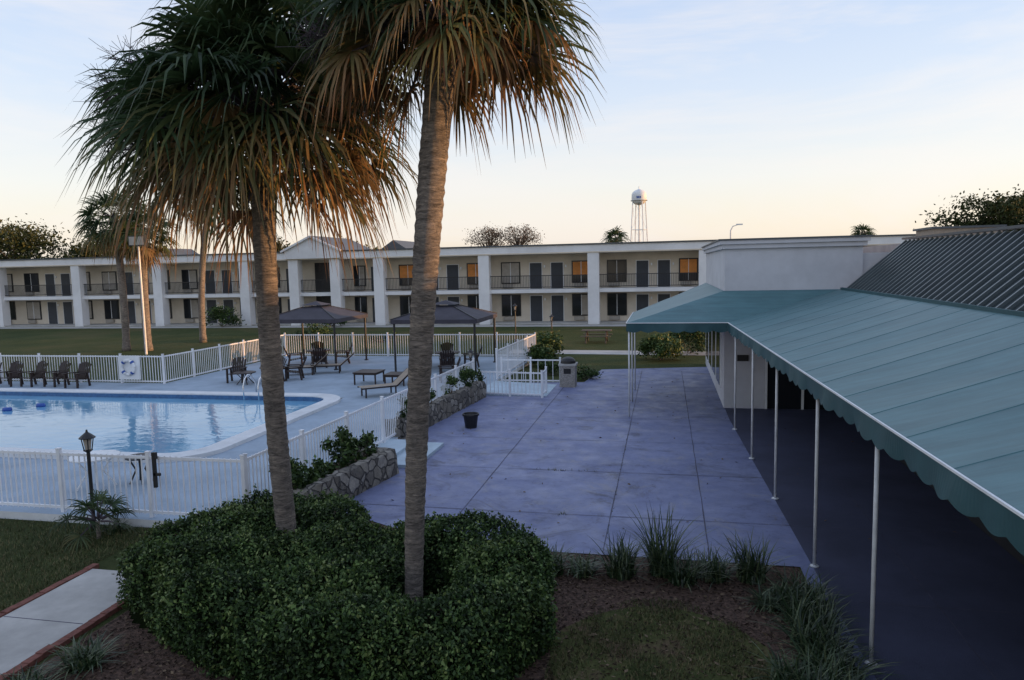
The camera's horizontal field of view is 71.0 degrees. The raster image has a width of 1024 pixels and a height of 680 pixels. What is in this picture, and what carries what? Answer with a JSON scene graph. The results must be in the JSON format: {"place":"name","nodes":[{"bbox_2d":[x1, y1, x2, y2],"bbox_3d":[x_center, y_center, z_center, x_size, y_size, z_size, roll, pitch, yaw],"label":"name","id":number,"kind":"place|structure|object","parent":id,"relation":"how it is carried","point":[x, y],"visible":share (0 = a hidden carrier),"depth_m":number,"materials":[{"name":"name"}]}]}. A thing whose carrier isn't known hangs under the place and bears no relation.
{"place":"outdoors","nodes":[
{"label":"outdoors","id":0,"kind":"place"},
{"bbox_2d":[0,563,132,679],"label":"garden path","id":1,"kind":"structure","parent":0,"point":[68,608],"depth_m":9.91,"materials":[{"name":"concrete"}]},
{"bbox_2d":[5,321,626,326],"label":"walkway floor","id":2,"kind":"structure","parent":0,"point":[347,323],"depth_m":63.49,"materials":[{"name":"concrete"}]},
{"bbox_2d":[382,240,413,248],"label":"gabled outbuilding","id":3,"kind":"structure","parent":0,"point":[398,244],"depth_m":74.41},
{"bbox_2d":[0,324,805,678],"bbox_3d":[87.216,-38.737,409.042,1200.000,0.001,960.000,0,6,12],"label":"grass ground","id":4,"kind":"structure","parent":0,"point":[104,340],"depth_m":43.07,"materials":[{"name":"plant"}]},
{"bbox_2d":[0,213,73,259],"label":"oak tree","id":5,"kind":"object","parent":4,"relation":"on","point":[23,246],"visible":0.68,"depth_m":89.41,"materials":[{"name":"green plant"}]},
{"bbox_2d":[42,233,124,257],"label":"oak tree","id":6,"kind":"object","parent":4,"relation":"on","point":[73,252],"visible":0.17,"depth_m":89.09,"materials":[{"name":"green plant"}]},
{"bbox_2d":[78,429,95,529],"bbox_3d":[-7.836,2.592,13.357,0.288,1.884,0.288,0,6,12],"label":"lamp post","id":7,"kind":"object","parent":4,"relation":"on","point":[87,437],"visible":0.86,"depth_m":13.29,"materials":[{"name":"metal"}]},
{"bbox_2d":[48,489,138,551],"bbox_3d":[-7.424,3.202,12.874,1.431,1.102,1.435,2,7,32],"label":"palm shrub","id":8,"kind":"object","parent":4,"relation":"on","point":[103,500],"visible":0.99,"depth_m":12.82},
{"bbox_2d":[72,184,150,350],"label":"palm tree","id":9,"kind":"object","parent":4,"relation":"on","point":[90,226],"visible":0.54,"depth_m":43.49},
{"bbox_2d":[128,235,147,353],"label":"floodlight pole","id":10,"kind":"object","parent":4,"relation":"on","point":[130,240],"visible":0.78,"depth_m":42.25,"materials":[{"name":"metal"}]},
{"bbox_2d":[109,204,181,350],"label":"palm tree","id":11,"kind":"object","parent":4,"relation":"on","point":[128,255],"visible":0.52,"depth_m":44.05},
{"bbox_2d":[168,186,244,342],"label":"palm tree","id":12,"kind":"object","parent":4,"relation":"on","point":[201,314],"visible":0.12,"depth_m":48.92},
{"bbox_2d":[0,356,529,527],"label":"pool deck","id":13,"kind":"structure","parent":4,"relation":"on","point":[329,380],"depth_m":18.78,"materials":[{"name":"paint"}]},
{"bbox_2d":[0,361,23,386],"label":"patio armchair","id":14,"kind":"object","parent":13,"relation":"on","point":[13,371],"visible":0.98,"depth_m":30.76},
{"bbox_2d":[17,361,47,386],"bbox_3d":[-20.200,1.432,30.372,0.710,1.004,0.919,1,6,19],"label":"patio armchair","id":15,"kind":"object","parent":13,"relation":"on","point":[40,367],"visible":0.97,"depth_m":30.54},
{"bbox_2d":[41,361,70,386],"bbox_3d":[-19.112,1.426,30.193,0.710,1.004,0.919,1,6,21],"label":"patio armchair","id":16,"kind":"object","parent":13,"relation":"on","point":[63,367],"visible":0.95,"depth_m":30.33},
{"bbox_2d":[61,361,91,387],"bbox_3d":[-17.987,1.444,29.768,0.722,1.003,0.928,0,6,12],"label":"patio armchair","id":17,"kind":"object","parent":13,"relation":"on","point":[81,373],"visible":1,"depth_m":29.94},
{"bbox_2d":[69,450,120,491],"bbox_3d":[-8.970,2.841,15.475,1.000,0.730,1.000,0,6,12],"label":"patio table","id":18,"kind":"object","parent":13,"relation":"on","point":[114,452],"visible":0.63,"depth_m":15.37,"materials":[{"name":"white paint"}]},
{"bbox_2d":[0,447,247,517],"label":"picket fence","id":19,"kind":"object","parent":13,"relation":"on","point":[63,505],"visible":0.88,"depth_m":13.61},
{"bbox_2d":[118,356,140,379],"bbox_3d":[-16.076,1.163,30.101,1.000,1.000,0.206,0,6,12],"label":"life ring station","id":20,"kind":"object","parent":13,"relation":"on","point":[129,367],"visible":1,"depth_m":30.08,"materials":[{"name":"white paint"}]},
{"bbox_2d":[0,388,340,462],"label":"swimming pool","id":21,"kind":"structure","parent":13,"relation":"in","point":[323,400],"depth_m":25.88,"materials":[{"name":"concrete"}]},
{"bbox_2d":[0,395,316,452],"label":"pool water","id":22,"kind":"structure","parent":21,"relation":"in","point":[164,425],"depth_m":22.91,"materials":[{"name":"liquid"}]},
{"bbox_2d":[225,357,247,382],"bbox_3d":[-11.573,1.258,30.229,0.710,1.004,0.919,-2,6,-5],"label":"patio armchair","id":23,"kind":"object","parent":13,"relation":"on","point":[240,367],"visible":0.78,"depth_m":30.46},
{"bbox_2d":[0,332,535,383],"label":"picket fence","id":24,"kind":"object","parent":13,"relation":"on","point":[523,345],"visible":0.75,"depth_m":32.54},
{"bbox_2d":[279,301,368,369],"bbox_3d":[-9.491,-0.347,35.088,3.733,3.110,3.733,0,6,12],"label":"patio gazebo","id":25,"kind":"object","parent":13,"relation":"on","point":[320,314],"visible":0.71,"depth_m":33.96,"materials":[{"name":"fabric"}]},
{"bbox_2d":[242,358,474,501],"bbox_3d":[-3.135,2.008,19.745,0.084,1.290,13.799,0,6,15],"label":"picket fence","id":26,"kind":"object","parent":13,"relation":"on","point":[301,437],"visible":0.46,"depth_m":17.41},
{"bbox_2d":[352,369,384,384],"bbox_3d":[-5.770,1.498,29.042,1.000,0.500,1.000,0,6,12],"label":"patio table","id":27,"kind":"object","parent":13,"relation":"on","point":[374,372],"visible":0.89,"depth_m":28.73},
{"bbox_2d":[357,368,407,397],"bbox_3d":[-4.623,1.567,26.240,1.916,0.880,0.663,-4,6,-26],"label":"chaise lounge","id":28,"kind":"object","parent":13,"relation":"on","point":[400,379],"visible":0.91,"depth_m":26.18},
{"bbox_2d":[390,300,496,371],"bbox_3d":[-3.014,-0.286,33.097,3.933,3.110,3.933,0,6,12],"label":"patio gazebo","id":29,"kind":"object","parent":13,"relation":"on","point":[448,312],"visible":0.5,"depth_m":31.68,"materials":[{"name":"fabric"}]},
{"bbox_2d":[295,323,341,339],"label":"shrub","id":30,"kind":"object","parent":4,"relation":"on","point":[319,329],"visible":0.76,"depth_m":49.96,"materials":[{"name":"green plant"}]},
{"bbox_2d":[0,324,705,354],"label":"concrete walkway","id":31,"kind":"structure","parent":4,"relation":"on","point":[603,352],"depth_m":58.23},
{"bbox_2d":[205,304,246,326],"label":"shrub","id":32,"kind":"object","parent":31,"relation":"on","point":[220,314],"visible":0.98,"depth_m":62.85,"materials":[{"name":"green plant"}]},
{"bbox_2d":[0,250,705,326],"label":"columns","id":33,"kind":"structure","parent":4,"relation":"on","point":[161,301],"depth_m":62.60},
{"bbox_2d":[5,272,698,295],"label":"railing","id":34,"kind":"object","parent":33,"relation":"attached to","point":[40,290],"visible":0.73,"depth_m":61.86,"materials":[{"name":"metal"}]},
{"bbox_2d":[0,235,915,266],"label":"fascia","id":35,"kind":"structure","parent":33,"relation":"on","point":[632,246],"depth_m":58.78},
{"bbox_2d":[0,243,900,267],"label":"fascia band","id":36,"kind":"object","parent":35,"relation":"attached to","point":[407,256],"visible":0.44,"depth_m":59.58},
{"bbox_2d":[0,231,1010,260],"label":"roof cap","id":37,"kind":"object","parent":35,"relation":"on","point":[460,247],"visible":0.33,"depth_m":58.30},
{"bbox_2d":[0,517,774,679],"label":"lawn grass","id":38,"kind":"structure","parent":4,"relation":"on","point":[93,559],"depth_m":9.47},
{"bbox_2d":[22,511,822,679],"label":"mulch bed","id":39,"kind":"object","parent":4,"relation":"on","point":[730,614],"visible":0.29,"depth_m":9.68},
{"bbox_2d":[0,659,68,679],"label":"ornamental grass","id":40,"kind":"object","parent":39,"relation":"on","point":[35,674],"depth_m":8.27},
{"bbox_2d":[31,628,137,679],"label":"ornamental grass","id":41,"kind":"object","parent":39,"relation":"on","point":[81,659],"depth_m":8.65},
{"bbox_2d":[53,0,421,534],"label":"palm tree","id":42,"kind":"object","parent":39,"relation":"on","point":[176,131],"visible":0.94,"depth_m":9.42,"materials":[{"name":"plant"}]},
{"bbox_2d":[113,483,559,679],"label":"clipped hedge","id":43,"kind":"object","parent":39,"relation":"on","point":[245,590],"visible":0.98,"depth_m":8.68,"materials":[{"name":"green plant"}]},
{"bbox_2d":[40,553,837,679],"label":"mulch chips","id":44,"kind":"object","parent":39,"relation":"on","point":[548,666],"visible":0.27,"depth_m":9.24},
{"bbox_2d":[275,0,605,613],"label":"palm tree","id":45,"kind":"object","parent":39,"relation":"on","point":[452,49],"visible":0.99,"depth_m":8.49,"materials":[{"name":"plant"}]},
{"bbox_2d":[541,537,584,585],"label":"ornamental grass","id":46,"kind":"object","parent":39,"relation":"on","point":[558,567],"depth_m":11.02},
{"bbox_2d":[557,550,608,578],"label":"ornamental grass","id":47,"kind":"object","parent":39,"relation":"on","point":[587,569],"depth_m":10.96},
{"bbox_2d":[580,529,654,582],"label":"ornamental grass","id":48,"kind":"object","parent":39,"relation":"on","point":[620,568],"depth_m":10.84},
{"bbox_2d":[549,606,777,679],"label":"grass patch","id":49,"kind":"object","parent":39,"relation":"on","point":[594,665],"visible":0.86,"depth_m":8.77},
{"bbox_2d":[614,503,714,578],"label":"ornamental grass","id":50,"kind":"object","parent":39,"relation":"on","point":[662,552],"depth_m":10.87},
{"bbox_2d":[641,541,728,590],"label":"ornamental grass","id":51,"kind":"object","parent":39,"relation":"on","point":[687,577],"depth_m":10.55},
{"bbox_2d":[678,542,755,588],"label":"ornamental grass","id":52,"kind":"object","parent":39,"relation":"on","point":[715,578],"depth_m":10.66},
{"bbox_2d":[712,526,799,584],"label":"ornamental grass","id":53,"kind":"object","parent":39,"relation":"on","point":[752,570],"depth_m":10.57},
{"bbox_2d":[732,577,795,613],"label":"ornamental grass","id":54,"kind":"object","parent":39,"relation":"on","point":[765,600],"depth_m":9.77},
{"bbox_2d":[743,641,848,679],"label":"ornamental grass","id":55,"kind":"object","parent":39,"relation":"on","point":[776,675],"depth_m":8.00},
{"bbox_2d":[746,563,852,616],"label":"ornamental grass","id":56,"kind":"object","parent":39,"relation":"on","point":[802,588],"depth_m":9.93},
{"bbox_2d":[756,578,866,633],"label":"ornamental grass","id":57,"kind":"object","parent":39,"relation":"on","point":[816,606],"depth_m":9.34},
{"bbox_2d":[753,596,877,664],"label":"ornamental grass","id":58,"kind":"object","parent":39,"relation":"on","point":[827,633],"depth_m":8.72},
{"bbox_2d":[762,646,893,679],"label":"ornamental grass","id":59,"kind":"object","parent":39,"relation":"on","point":[833,675],"depth_m":7.76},
{"bbox_2d":[768,624,910,679],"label":"ornamental grass","id":60,"kind":"object","parent":39,"relation":"on","point":[824,658],"depth_m":8.18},
{"bbox_2d":[6,246,866,323],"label":"walls","id":61,"kind":"structure","parent":4,"relation":"on","point":[308,271],"depth_m":63.23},
{"bbox_2d":[314,263,330,305],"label":"stair opening","id":62,"kind":"object","parent":61,"relation":"attached to","point":[321,272],"visible":0.29,"depth_m":64.52,"materials":[{"name":"metal"}]},
{"bbox_2d":[4,286,696,299],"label":"walkway slab","id":63,"kind":"structure","parent":61,"relation":"attached to","point":[563,290],"depth_m":61.19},
{"bbox_2d":[11,281,691,322],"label":"ac units","id":64,"kind":"object","parent":61,"relation":"attached to","point":[362,319],"visible":0.3,"depth_m":61.43},
{"bbox_2d":[9,258,697,319],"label":"window frames","id":65,"kind":"structure","parent":61,"relation":"attached to","point":[354,284],"depth_m":63.78,"materials":[{"name":"metal"}]},
{"bbox_2d":[7,260,696,318],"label":"windows","id":66,"kind":"structure","parent":65,"relation":"attached to","point":[616,304],"depth_m":61.62,"materials":[{"name":"black glass"}]},
{"bbox_2d":[7,263,587,318],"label":"curtains","id":67,"kind":"object","parent":66,"relation":"attached to","point":[194,303],"visible":0.42,"depth_m":67.38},
{"bbox_2d":[400,259,696,277],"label":"lit curtains","id":68,"kind":"object","parent":66,"relation":"attached to","point":[579,268],"visible":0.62,"depth_m":59.58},
{"bbox_2d":[30,259,688,318],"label":"mullions","id":69,"kind":"object","parent":65,"relation":"attached to","point":[408,284],"visible":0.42,"depth_m":61.65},
{"bbox_2d":[45,260,669,323],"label":"doors","id":70,"kind":"structure","parent":61,"relation":"attached to","point":[557,301],"depth_m":61.89,"materials":[{"name":"paint"}]},
{"bbox_2d":[45,259,670,323],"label":"door frames","id":71,"kind":"structure","parent":61,"relation":"attached to","point":[437,296],"depth_m":61.84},
{"bbox_2d":[464,224,512,245],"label":"bare tree","id":72,"kind":"object","parent":4,"relation":"on","point":[489,241],"visible":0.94,"depth_m":89.32,"materials":[{"name":"brown plant"}]},
{"bbox_2d":[494,223,544,245],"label":"bare tree","id":73,"kind":"object","parent":4,"relation":"on","point":[524,236],"visible":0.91,"depth_m":88.34,"materials":[{"name":"brown plant"}]},
{"bbox_2d":[524,342,558,364],"bbox_3d":[1.385,0.680,34.022,1.745,1.235,1.735,-2,6,-7],"label":"round shrub","id":74,"kind":"object","parent":4,"relation":"on","point":[541,352],"visible":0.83,"depth_m":33.69,"materials":[{"name":"green plant"}]},
{"bbox_2d":[529,329,563,354],"bbox_3d":[1.619,0.189,36.933,2.263,1.570,2.229,0,6,12],"label":"round shrub","id":75,"kind":"object","parent":4,"relation":"on","point":[552,339],"visible":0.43,"depth_m":36.58,"materials":[{"name":"green plant"}]},
{"bbox_2d":[577,364,602,379],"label":"shrub","id":76,"kind":"object","parent":4,"relation":"on","point":[586,373],"visible":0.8,"depth_m":29.72,"materials":[{"name":"green plant"}]},
{"bbox_2d":[600,225,629,242],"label":"palm tree","id":77,"kind":"object","parent":4,"relation":"on","point":[614,233],"visible":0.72,"depth_m":78.22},
{"bbox_2d":[630,189,647,241],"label":"water tower","id":78,"kind":"structure","parent":4,"relation":"on","point":[639,197],"depth_m":193.60,"materials":[{"name":"metal"}]},
{"bbox_2d":[636,333,687,359],"bbox_3d":[7.275,0.248,35.159,2.622,1.546,2.137,0,6,12],"label":"round shrub","id":79,"kind":"object","parent":4,"relation":"on","point":[664,346],"visible":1,"depth_m":35.06,"materials":[{"name":"green plant"}]},
{"bbox_2d":[665,331,705,354],"bbox_3d":[9.266,-0.424,37.561,2.609,2.319,2.413,2,7,28],"label":"round shrub","id":80,"kind":"object","parent":4,"relation":"on","point":[698,336],"visible":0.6,"depth_m":37.02,"materials":[{"name":"green plant"}]},
{"bbox_2d":[706,246,862,409],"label":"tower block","id":81,"kind":"structure","parent":4,"relation":"on","point":[806,268],"depth_m":22.61,"materials":[{"name":"white paint"}]},
{"bbox_2d":[702,237,870,253],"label":"cornice","id":82,"kind":"structure","parent":81,"relation":"attached to","point":[799,242],"depth_m":22.20,"materials":[{"name":"white paint"}]},
{"bbox_2d":[701,235,872,247],"bbox_3d":[9.821,-3.715,27.477,4.470,0.049,11.120,0,6,12],"label":"cornice cap","id":83,"kind":"object","parent":82,"relation":"on","point":[788,238],"visible":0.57,"depth_m":22.10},
{"bbox_2d":[862,252,889,274],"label":"walls","id":84,"kind":"structure","parent":4,"relation":"on","point":[870,260],"depth_m":21.97,"materials":[{"name":"white paint"}]},
{"bbox_2d":[863,244,899,252],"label":"flat roof","id":85,"kind":"structure","parent":84,"relation":"on","point":[879,248],"depth_m":23.88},
{"bbox_2d":[916,227,1002,239],"bbox_3d":[17.770,-4.090,28.672,2.400,0.670,2.000,0,6,12],"label":"rooftop unit","id":86,"kind":"object","parent":85,"relation":"on","point":[931,231],"visible":0.36,"depth_m":27.83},
{"bbox_2d":[913,224,1006,230],"bbox_3d":[17.761,-4.464,28.634,2.600,0.079,2.200,0,6,12],"label":"rooftop unit cap","id":87,"kind":"object","parent":86,"relation":"on","point":[944,227],"visible":0.64,"depth_m":27.64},
{"bbox_2d":[902,224,1023,239],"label":"ridge cap","id":88,"kind":"object","parent":85,"relation":"on","point":[974,231],"visible":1,"depth_m":16.80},
{"bbox_2d":[867,231,1023,310],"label":"mansard roof","id":89,"kind":"structure","parent":84,"relation":"on","point":[1005,289],"depth_m":14.37,"materials":[{"name":"metal"}]},
{"bbox_2d":[840,287,1023,316],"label":"roof trim","id":90,"kind":"structure","parent":89,"relation":"attached to","point":[991,309],"depth_m":13.69,"materials":[{"name":"metal"}]},
{"bbox_2d":[847,228,1023,310],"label":"ribs","id":91,"kind":"object","parent":89,"relation":"on","point":[862,282],"visible":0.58,"depth_m":15.78,"materials":[{"name":"metal"}]},
{"bbox_2d":[899,460,1023,564],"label":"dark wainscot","id":92,"kind":"object","parent":84,"relation":"attached to","point":[1006,544],"depth_m":11.69,"materials":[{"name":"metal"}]},
{"bbox_2d":[915,184,1023,230],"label":"oak tree","id":93,"kind":"object","parent":4,"relation":"on","point":[1001,211],"visible":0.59,"depth_m":80.03,"materials":[{"name":"green plant"}]},
{"bbox_2d":[0,0,1023,258],"label":"sky","id":94,"kind":"structure","parent":0,"point":[772,118],"materials":[{"name":"blue"}]},
{"bbox_2d":[346,367,1023,679],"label":"patio","id":95,"kind":"structure","parent":0,"point":[949,603],"depth_m":14.38,"materials":[{"name":"paint"}]},
{"bbox_2d":[293,447,398,501],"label":"stone wall","id":96,"kind":"structure","parent":95,"relation":"on","point":[363,475],"depth_m":15.08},
{"bbox_2d":[378,439,443,467],"bbox_3d":[-2.822,2.840,18.174,1.600,0.160,2.200,0,6,12],"label":"patio step","id":97,"kind":"object","parent":95,"relation":"on","point":[398,446],"visible":0.36,"depth_m":18.46,"materials":[{"name":"paint"}]},
{"bbox_2d":[394,380,485,438],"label":"stone wall","id":98,"kind":"structure","parent":95,"relation":"on","point":[441,408],"depth_m":23.12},
{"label":"planter soil","id":99,"kind":"structure","parent":98,"relation":"in","visible":0},
{"bbox_2d":[269,457,309,489],"bbox_3d":[-4.305,2.584,13.859,0.767,0.882,1.084,-3,6,-19],"label":"planter shrub","id":100,"kind":"object","parent":99,"relation":"on","point":[299,479],"visible":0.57,"depth_m":13.63,"materials":[{"name":"green plant"}]},
{"bbox_2d":[306,463,328,484],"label":"planter shrub","id":101,"kind":"object","parent":99,"relation":"on","point":[316,473],"visible":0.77,"depth_m":14.27,"materials":[{"name":"green plant"}]},
{"bbox_2d":[311,455,339,474],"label":"planter shrub","id":102,"kind":"object","parent":99,"relation":"on","point":[330,467],"visible":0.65,"depth_m":14.94,"materials":[{"name":"green plant"}]},
{"bbox_2d":[320,425,367,468],"bbox_3d":[-3.685,2.335,15.767,1.048,0.964,0.872,4,8,41],"label":"planter shrub","id":103,"kind":"object","parent":99,"relation":"on","point":[345,443],"visible":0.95,"depth_m":15.65,"materials":[{"name":"green plant"}]},
{"bbox_2d":[350,430,378,460],"bbox_3d":[-3.455,2.376,16.290,0.847,0.749,0.808,-5,7,-32],"label":"planter shrub","id":104,"kind":"object","parent":99,"relation":"on","point":[368,439],"visible":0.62,"depth_m":16.22,"materials":[{"name":"green plant"}]},
{"bbox_2d":[458,366,475,386],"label":"planter shrub","id":105,"kind":"object","parent":99,"relation":"on","point":[466,374],"visible":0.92,"depth_m":24.76,"materials":[{"name":"green plant"}]},
{"bbox_2d":[462,412,478,428],"bbox_3d":[-1.211,2.369,21.172,0.500,0.420,0.492,0,6,12],"label":"planter pot","id":106,"kind":"object","parent":95,"relation":"on","point":[470,420],"visible":1,"depth_m":21.02,"materials":[{"name":"black plastic"}]},
{"bbox_2d":[67,381,954,679],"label":"fallen leaves","id":107,"kind":"object","parent":95,"relation":"on","point":[567,603],"visible":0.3,"depth_m":9.35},
{"bbox_2d":[477,366,546,397],"bbox_3d":[-0.010,1.528,26.325,2.492,1.020,0.988,0,6,12],"label":"ramp railing","id":108,"kind":"object","parent":95,"relation":"on","point":[543,380],"visible":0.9,"depth_m":25.98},
{"bbox_2d":[486,381,556,395],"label":"access ramp","id":109,"kind":"structure","parent":95,"relation":"on","point":[533,388],"depth_m":27.40,"materials":[{"name":"paint"}]},
{"bbox_2d":[500,357,560,383],"bbox_3d":[0.756,1.219,28.957,2.484,1.070,0.084,0,6,12],"label":"ramp railing","id":110,"kind":"object","parent":95,"relation":"on","point":[523,360],"visible":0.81,"depth_m":28.95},
{"bbox_2d":[558,357,577,386],"bbox_3d":[2.195,1.231,28.035,0.680,1.150,0.680,0,6,12],"label":"trash receptacle","id":111,"kind":"object","parent":95,"relation":"on","point":[568,370],"visible":1,"depth_m":27.77,"materials":[{"name":"concrete"}]},
{"bbox_2d":[706,331,824,409],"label":"windows","id":112,"kind":"structure","parent":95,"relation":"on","point":[789,394],"depth_m":22.79,"materials":[{"name":"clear glass"}]},
{"bbox_2d":[706,332,803,409],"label":"window frames","id":113,"kind":"structure","parent":112,"relation":"attached to","point":[802,391],"depth_m":24.12,"materials":[{"name":"white paint"}]},
{"bbox_2d":[626,283,1023,666],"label":"entrance awning","id":114,"kind":"object","parent":95,"relation":"on","point":[931,394],"visible":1,"depth_m":9.95,"materials":[{"name":"metal"}]},
{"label":"roof","id":115,"kind":"object","parent":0,"visible":0},
{"bbox_2d":[284,238,339,258],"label":"gable","id":116,"kind":"structure","parent":115,"relation":"on","point":[305,249],"depth_m":61.74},
{"bbox_2d":[313,236,369,249],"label":"gable roof","id":117,"kind":"structure","parent":115,"relation":"on","point":[345,242],"depth_m":64.90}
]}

